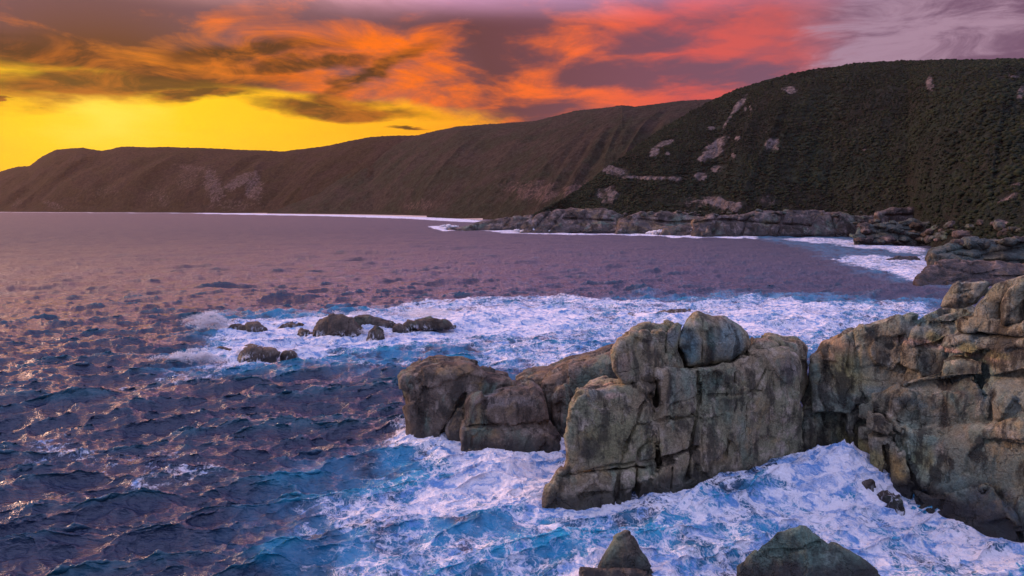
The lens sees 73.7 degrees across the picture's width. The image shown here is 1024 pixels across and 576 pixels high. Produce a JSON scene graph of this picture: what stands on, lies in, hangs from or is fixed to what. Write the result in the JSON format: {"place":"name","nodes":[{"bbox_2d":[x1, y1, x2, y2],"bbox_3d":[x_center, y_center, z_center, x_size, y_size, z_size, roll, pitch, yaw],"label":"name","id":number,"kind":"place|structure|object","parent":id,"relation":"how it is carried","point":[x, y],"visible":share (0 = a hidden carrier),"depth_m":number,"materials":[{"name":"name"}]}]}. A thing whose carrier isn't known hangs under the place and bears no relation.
{"place":"outdoors","nodes":[
{"label":"outdoors","id":0,"kind":"place"},
{"bbox_2d":[0,126,456,212],"bbox_3d":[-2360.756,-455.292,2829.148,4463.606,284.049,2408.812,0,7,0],"label":"hill","id":1,"kind":"structure","parent":0,"point":[164,179],"depth_m":2504.62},
{"bbox_2d":[256,213,482,219],"bbox_3d":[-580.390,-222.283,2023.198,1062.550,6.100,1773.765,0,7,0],"label":"beach","id":2,"kind":"structure","parent":0,"point":[381,215],"depth_m":1666.58,"materials":[{"name":"white sand"}]},
{"bbox_2d":[267,99,708,215],"bbox_3d":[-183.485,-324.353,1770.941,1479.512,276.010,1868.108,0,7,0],"label":"hill","id":3,"kind":"structure","parent":0,"point":[424,174],"depth_m":1796.95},
{"bbox_2d":[0,212,1023,575],"bbox_3d":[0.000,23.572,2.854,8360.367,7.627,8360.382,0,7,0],"label":"sea","id":4,"kind":"structure","parent":0,"point":[122,452],"depth_m":88.93,"materials":[{"name":"liquid"}]},
{"bbox_2d":[148,348,227,363],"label":"sea spray","id":5,"kind":"object","parent":4,"relation":"on","point":[209,356],"visible":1,"depth_m":108.42,"materials":[{"name":"white liquid"}]},
{"bbox_2d":[180,310,232,329],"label":"sea spray","id":6,"kind":"object","parent":4,"relation":"on","point":[207,318],"visible":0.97,"depth_m":133.62,"materials":[{"name":"white liquid"}]},
{"bbox_2d":[216,346,231,350],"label":"surf rock","id":7,"kind":"object","parent":4,"relation":"in","point":[225,348],"visible":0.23,"depth_m":115.38,"materials":[{"name":"stone"}]},
{"bbox_2d":[231,348,252,357],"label":"sea spray","id":8,"kind":"object","parent":4,"relation":"on","point":[238,350],"visible":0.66,"depth_m":113.04,"materials":[{"name":"white liquid"}]},
{"bbox_2d":[228,321,267,331],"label":"surf rock","id":9,"kind":"object","parent":4,"relation":"in","point":[255,326],"visible":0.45,"depth_m":134.28,"materials":[{"name":"stone"}]},
{"bbox_2d":[237,346,280,362],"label":"surf rock","id":10,"kind":"object","parent":4,"relation":"in","point":[267,354],"visible":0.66,"depth_m":110.73,"materials":[{"name":"stone"}]},
{"bbox_2d":[280,350,297,360],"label":"surf rock","id":11,"kind":"object","parent":4,"relation":"in","point":[287,354],"visible":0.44,"depth_m":112.94,"materials":[{"name":"stone"}]},
{"bbox_2d":[277,321,303,328],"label":"surf rock","id":12,"kind":"object","parent":4,"relation":"in","point":[290,324],"visible":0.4,"depth_m":137.23,"materials":[{"name":"stone"}]},
{"bbox_2d":[297,328,312,336],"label":"surf rock","id":13,"kind":"object","parent":4,"relation":"in","point":[302,332],"visible":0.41,"depth_m":132.78,"materials":[{"name":"stone"}]},
{"bbox_2d":[313,313,358,336],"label":"surf rock","id":14,"kind":"object","parent":4,"relation":"in","point":[334,324],"visible":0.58,"depth_m":130.01,"materials":[{"name":"stone"}]},
{"bbox_2d":[317,309,369,316],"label":"sea spray","id":15,"kind":"object","parent":4,"relation":"on","point":[352,313],"visible":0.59,"depth_m":151.78,"materials":[{"name":"white liquid"}]},
{"bbox_2d":[348,325,363,336],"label":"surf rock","id":16,"kind":"object","parent":4,"relation":"in","point":[359,328],"visible":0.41,"depth_m":129.97,"materials":[{"name":"stone"}]},
{"bbox_2d":[353,314,390,327],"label":"surf rock","id":17,"kind":"object","parent":4,"relation":"in","point":[364,319],"visible":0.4,"depth_m":136.80,"materials":[{"name":"stone"}]},
{"bbox_2d":[351,328,394,336],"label":"sea spray","id":18,"kind":"object","parent":4,"relation":"on","point":[386,333],"visible":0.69,"depth_m":129.77,"materials":[{"name":"white liquid"}]},
{"bbox_2d":[366,325,384,340],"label":"surf rock","id":19,"kind":"object","parent":4,"relation":"in","point":[375,332],"visible":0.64,"depth_m":127.86,"materials":[{"name":"stone"}]},
{"bbox_2d":[388,320,395,327],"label":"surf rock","id":20,"kind":"object","parent":4,"relation":"in","point":[392,323],"visible":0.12,"depth_m":139.77,"materials":[{"name":"stone"}]},
{"bbox_2d":[391,323,408,332],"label":"surf rock","id":21,"kind":"object","parent":4,"relation":"in","point":[399,328],"visible":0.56,"depth_m":135.49,"materials":[{"name":"stone"}]},
{"bbox_2d":[403,316,455,332],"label":"surf rock","id":22,"kind":"object","parent":4,"relation":"in","point":[430,323],"visible":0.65,"depth_m":136.68,"materials":[{"name":"stone"}]},
{"bbox_2d":[439,224,458,229],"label":"sea spray","id":23,"kind":"object","parent":4,"relation":"on","point":[446,226],"visible":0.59,"depth_m":696.16,"materials":[{"name":"white liquid"}]},
{"bbox_2d":[397,355,516,440],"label":"sea rock","id":24,"kind":"object","parent":4,"relation":"in","point":[437,390],"visible":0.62,"depth_m":71.99,"materials":[{"name":"stone"}]},
{"bbox_2d":[448,214,533,230],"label":"rock shelf","id":25,"kind":"object","parent":4,"relation":"in","point":[511,223],"visible":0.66,"depth_m":693.67,"materials":[{"name":"stone"}]},
{"bbox_2d":[459,378,560,452],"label":"sea rock","id":26,"kind":"object","parent":4,"relation":"in","point":[513,418],"visible":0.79,"depth_m":69.74,"materials":[{"name":"stone"}]},
{"bbox_2d":[515,343,617,437],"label":"sea rock","id":27,"kind":"object","parent":4,"relation":"in","point":[559,382],"visible":0.35,"depth_m":76.17,"materials":[{"name":"stone"}]},
{"bbox_2d":[520,207,623,232],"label":"rock shelf","id":28,"kind":"object","parent":4,"relation":"in","point":[586,220],"visible":0.89,"depth_m":634.48,"materials":[{"name":"stone"}]},
{"bbox_2d":[579,567,652,575],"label":"wave washed rock","id":29,"kind":"object","parent":4,"relation":"in","point":[587,571],"visible":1,"depth_m":44.80,"materials":[{"name":"stone"}]},
{"bbox_2d":[598,530,652,573],"bbox_3d":[7.614,19.391,46.703,4.368,5.493,4.792,0,7,0],"label":"wave washed rock","id":30,"kind":"object","parent":4,"relation":"in","point":[623,550],"visible":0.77,"depth_m":46.05,"materials":[{"name":"stone"}]},
{"bbox_2d":[646,229,661,234],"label":"sea spray","id":31,"kind":"object","parent":4,"relation":"on","point":[659,231],"visible":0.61,"depth_m":581.53,"materials":[{"name":"white liquid"}]},
{"bbox_2d":[658,308,690,312],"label":"surf rock","id":32,"kind":"object","parent":4,"relation":"in","point":[676,310],"visible":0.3,"depth_m":155.04,"materials":[{"name":"stone"}]},
{"bbox_2d":[541,319,808,510],"bbox_3d":[16.644,11.481,65.436,34.648,17.314,13.268,-3,8,-24],"label":"sea stack","id":33,"kind":"object","parent":4,"relation":"in","point":[674,429],"visible":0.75,"depth_m":59.86,"materials":[{"name":"stone"}]},
{"bbox_2d":[610,329,658,383],"bbox_3d":[10.756,5.906,61.052,4.667,4.968,6.448,0,7,0],"label":"perched boulder","id":34,"kind":"object","parent":33,"relation":"on","point":[633,354],"visible":0.98,"depth_m":58.64,"materials":[{"name":"stone"}]},
{"bbox_2d":[662,322,683,367],"bbox_3d":[14.712,5.076,61.886,1.951,4.132,5.326,2,7,16],"label":"perched boulder","id":35,"kind":"object","parent":33,"relation":"on","point":[671,357],"visible":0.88,"depth_m":60.21,"materials":[{"name":"stone"}]},
{"bbox_2d":[678,311,750,366],"bbox_3d":[18.851,4.332,64.301,10.296,5.038,5.864,-3,7,-23],"label":"perched boulder","id":36,"kind":"object","parent":33,"relation":"on","point":[706,339],"visible":1,"depth_m":61.22,"materials":[{"name":"stone"}]},
{"bbox_2d":[659,224,692,235],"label":"rock shelf","id":37,"kind":"object","parent":4,"relation":"in","point":[679,230],"visible":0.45,"depth_m":570.99,"materials":[{"name":"stone"}]},
{"bbox_2d":[736,525,880,575],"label":"wave washed rock","id":38,"kind":"object","parent":4,"relation":"in","point":[801,550],"visible":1,"depth_m":45.23,"materials":[{"name":"stone"}]},
{"bbox_2d":[862,479,875,491],"bbox_3d":[30.683,18.404,59.246,1.581,4.196,2.832,2,7,19],"label":"wave washed rock","id":39,"kind":"object","parent":4,"relation":"in","point":[869,484],"visible":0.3,"depth_m":58.29,"materials":[{"name":"stone"}]},
{"bbox_2d":[877,490,904,515],"bbox_3d":[32.279,18.927,57.590,2.696,3.568,2.565,-5,9,-36],"label":"wave washed rock","id":40,"kind":"object","parent":4,"relation":"in","point":[893,501],"visible":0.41,"depth_m":57.03,"materials":[{"name":"stone"}]},
{"bbox_2d":[886,255,919,259],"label":"rock shelf","id":41,"kind":"object","parent":4,"relation":"in","point":[899,257],"visible":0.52,"depth_m":312.89,"materials":[{"name":"stone"}]},
{"bbox_2d":[801,305,1023,542],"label":"sea cliff","id":42,"kind":"structure","parent":4,"relation":"in","point":[926,410],"depth_m":58.37,"materials":[{"name":"stone"}]},
{"bbox_2d":[941,280,990,308],"bbox_3d":[39.645,0.532,58.419,4.757,2.596,2.804,-1,7,-10],"label":"cliff top boulder","id":43,"kind":"object","parent":42,"relation":"on","point":[960,295],"visible":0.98,"depth_m":57.83,"materials":[{"name":"stone"}]},
{"bbox_2d":[973,275,1023,318],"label":"cliff top boulder","id":44,"kind":"object","parent":42,"relation":"on","point":[988,306],"visible":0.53,"depth_m":56.23,"materials":[{"name":"stone"}]},
{"bbox_2d":[1000,282,1023,325],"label":"cliff top boulder","id":45,"kind":"object","parent":42,"relation":"on","point":[1012,307],"visible":1,"depth_m":54.58,"materials":[{"name":"stone"}]},
{"bbox_2d":[913,259,1023,285],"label":"rock shelf","id":46,"kind":"object","parent":4,"relation":"in","point":[948,272],"visible":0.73,"depth_m":219.52,"materials":[{"name":"stone"}]},
{"bbox_2d":[0,0,1023,170],"label":"sky","id":47,"kind":"structure","parent":0,"point":[273,75],"materials":[{"name":"orange"}]},
{"bbox_2d":[427,87,742,219],"bbox_3d":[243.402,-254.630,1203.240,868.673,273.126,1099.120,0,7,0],"label":"hill","id":48,"kind":"structure","parent":0,"point":[561,163],"depth_m":1234.90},
{"bbox_2d":[536,60,1023,263],"bbox_3d":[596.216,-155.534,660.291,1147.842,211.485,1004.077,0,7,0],"label":"hill","id":49,"kind":"structure","parent":0,"point":[609,195],"depth_m":683.47,"materials":[{"name":"green plant"}]},
{"bbox_2d":[614,210,702,233],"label":"rock shelf","id":50,"kind":"object","parent":49,"relation":"on","point":[636,223],"visible":0.57,"depth_m":614.25,"materials":[{"name":"stone"}]},
{"bbox_2d":[533,58,1023,238],"bbox_3d":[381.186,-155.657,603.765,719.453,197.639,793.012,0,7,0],"label":"scrub","id":51,"kind":"object","parent":49,"relation":"on","point":[1007,137],"visible":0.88,"depth_m":692.12,"materials":[{"name":"green plant"}]},
{"bbox_2d":[690,209,873,236],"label":"rock shelf","id":52,"kind":"object","parent":49,"relation":"on","point":[801,223],"visible":0.84,"depth_m":553.27,"materials":[{"name":"stone"}]},
{"bbox_2d":[856,218,864,222],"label":"shore boulder","id":53,"kind":"object","parent":52,"relation":"on","point":[860,220],"visible":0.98,"depth_m":553.26,"materials":[{"name":"stone"}]},
{"bbox_2d":[853,222,929,245],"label":"rock shelf","id":54,"kind":"object","parent":49,"relation":"on","point":[879,232],"visible":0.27,"depth_m":436.35,"materials":[{"name":"grey stone"}]},
{"bbox_2d":[849,234,866,238],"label":"shore boulder","id":55,"kind":"object","parent":54,"relation":"on","point":[854,236],"visible":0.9,"depth_m":431.15,"materials":[{"name":"grey stone"}]},
{"bbox_2d":[853,237,864,241],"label":"shore boulder","id":56,"kind":"object","parent":54,"relation":"on","point":[857,239],"visible":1,"depth_m":429.19,"materials":[{"name":"stone"}]},
{"bbox_2d":[857,222,869,226],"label":"shore boulder","id":57,"kind":"object","parent":54,"relation":"on","point":[864,224],"visible":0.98,"depth_m":437.75,"materials":[{"name":"stone"}]},
{"bbox_2d":[860,229,870,234],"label":"shore boulder","id":58,"kind":"object","parent":54,"relation":"on","point":[865,231],"visible":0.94,"depth_m":433.75,"materials":[{"name":"stone"}]},
{"bbox_2d":[872,238,885,244],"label":"shore boulder","id":59,"kind":"object","parent":54,"relation":"on","point":[877,241],"visible":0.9,"depth_m":427.99,"materials":[{"name":"grey stone"}]},
{"bbox_2d":[874,223,886,228],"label":"shore boulder","id":60,"kind":"object","parent":54,"relation":"on","point":[881,225],"visible":1,"depth_m":435.40,"materials":[{"name":"grey stone"}]},
{"bbox_2d":[878,236,896,242],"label":"shore boulder","id":61,"kind":"object","parent":54,"relation":"on","point":[887,239],"visible":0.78,"depth_m":427.33,"materials":[{"name":"stone"}]},
{"bbox_2d":[888,227,903,232],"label":"shore boulder","id":62,"kind":"object","parent":54,"relation":"on","point":[893,229],"visible":1,"depth_m":433.31,"materials":[{"name":"grey stone"}]},
{"bbox_2d":[899,220,909,225],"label":"shore boulder","id":63,"kind":"object","parent":54,"relation":"on","point":[905,223],"visible":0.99,"depth_m":438.81,"materials":[{"name":"grey stone"}]},
{"bbox_2d":[898,237,911,241],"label":"shore boulder","id":64,"kind":"object","parent":54,"relation":"on","point":[904,239],"visible":1,"depth_m":429.23,"materials":[{"name":"grey stone"}]},
{"bbox_2d":[903,230,919,237],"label":"shore boulder","id":65,"kind":"object","parent":54,"relation":"on","point":[913,236],"visible":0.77,"depth_m":431.47,"materials":[{"name":"stone"}]},
{"bbox_2d":[905,232,921,236],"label":"shore boulder","id":66,"kind":"object","parent":54,"relation":"on","point":[911,234],"visible":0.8,"depth_m":430.70,"materials":[{"name":"grey stone"}]},
{"bbox_2d":[910,241,917,245],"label":"shore boulder","id":67,"kind":"object","parent":54,"relation":"on","point":[914,243],"visible":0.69,"depth_m":428.79,"materials":[{"name":"stone"}]},
{"bbox_2d":[907,218,921,222],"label":"shore boulder","id":68,"kind":"object","parent":54,"relation":"on","point":[910,220],"visible":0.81,"depth_m":439.12,"materials":[{"name":"grey stone"}]},
{"bbox_2d":[909,223,921,229],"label":"shore boulder","id":69,"kind":"object","parent":54,"relation":"on","point":[916,226],"visible":0.97,"depth_m":434.85,"materials":[{"name":"stone"}]},
{"bbox_2d":[874,206,913,223],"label":"rock shelf","id":70,"kind":"object","parent":49,"relation":"on","point":[896,214],"visible":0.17,"depth_m":520.92,"materials":[{"name":"stone"}]},
{"bbox_2d":[914,237,924,243],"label":"shore boulder","id":71,"kind":"object","parent":49,"relation":"on","point":[917,239],"visible":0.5,"depth_m":428.83,"materials":[{"name":"stone"}]},
{"bbox_2d":[924,235,932,244],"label":"shore boulder","id":72,"kind":"object","parent":49,"relation":"on","point":[927,241],"visible":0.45,"depth_m":414.38,"materials":[{"name":"stone"}]},
{"bbox_2d":[924,228,934,234],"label":"shore boulder","id":73,"kind":"object","parent":49,"relation":"on","point":[928,231],"visible":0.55,"depth_m":418.21,"materials":[{"name":"stone"}]},
{"bbox_2d":[935,233,947,240],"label":"shore boulder","id":74,"kind":"object","parent":49,"relation":"on","point":[940,236],"visible":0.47,"depth_m":382.42,"materials":[{"name":"grey stone"}]},
{"bbox_2d":[943,220,955,228],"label":"shore boulder","id":75,"kind":"object","parent":49,"relation":"on","point":[948,224],"visible":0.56,"depth_m":376.16,"materials":[{"name":"stone"}]},
{"bbox_2d":[952,230,972,238],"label":"shore boulder","id":76,"kind":"object","parent":49,"relation":"on","point":[959,234],"visible":0.54,"depth_m":334.48,"materials":[{"name":"stone"}]},
{"bbox_2d":[925,238,1023,264],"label":"rock shelf","id":77,"kind":"object","parent":49,"relation":"on","point":[1006,254],"visible":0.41,"depth_m":262.38,"materials":[{"name":"grey stone"}]},
{"bbox_2d":[948,239,961,242],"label":"shore boulder","id":78,"kind":"object","parent":77,"relation":"on","point":[954,240],"visible":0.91,"depth_m":265.87,"materials":[{"name":"stone"}]},
{"bbox_2d":[961,236,990,250],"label":"shore boulder","id":79,"kind":"object","parent":77,"relation":"on","point":[972,242],"visible":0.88,"depth_m":262.66,"materials":[{"name":"grey stone"}]},
{"bbox_2d":[993,237,1020,246],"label":"shore boulder","id":80,"kind":"object","parent":77,"relation":"on","point":[1009,241],"visible":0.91,"depth_m":263.74,"materials":[{"name":"grey stone"}]},
{"bbox_2d":[993,219,1006,230],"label":"shore boulder","id":81,"kind":"object","parent":49,"relation":"on","point":[998,224],"visible":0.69,"depth_m":301.66,"materials":[{"name":"stone"}]},
{"bbox_2d":[997,228,1007,236],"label":"shore boulder","id":82,"kind":"object","parent":49,"relation":"on","point":[1002,232],"visible":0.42,"depth_m":294.11,"materials":[{"name":"stone"}]},
{"bbox_2d":[1008,227,1016,230],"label":"shore boulder","id":83,"kind":"object","parent":49,"relation":"on","point":[1012,228],"visible":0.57,"depth_m":289.54,"materials":[{"name":"stone"}]}
]}

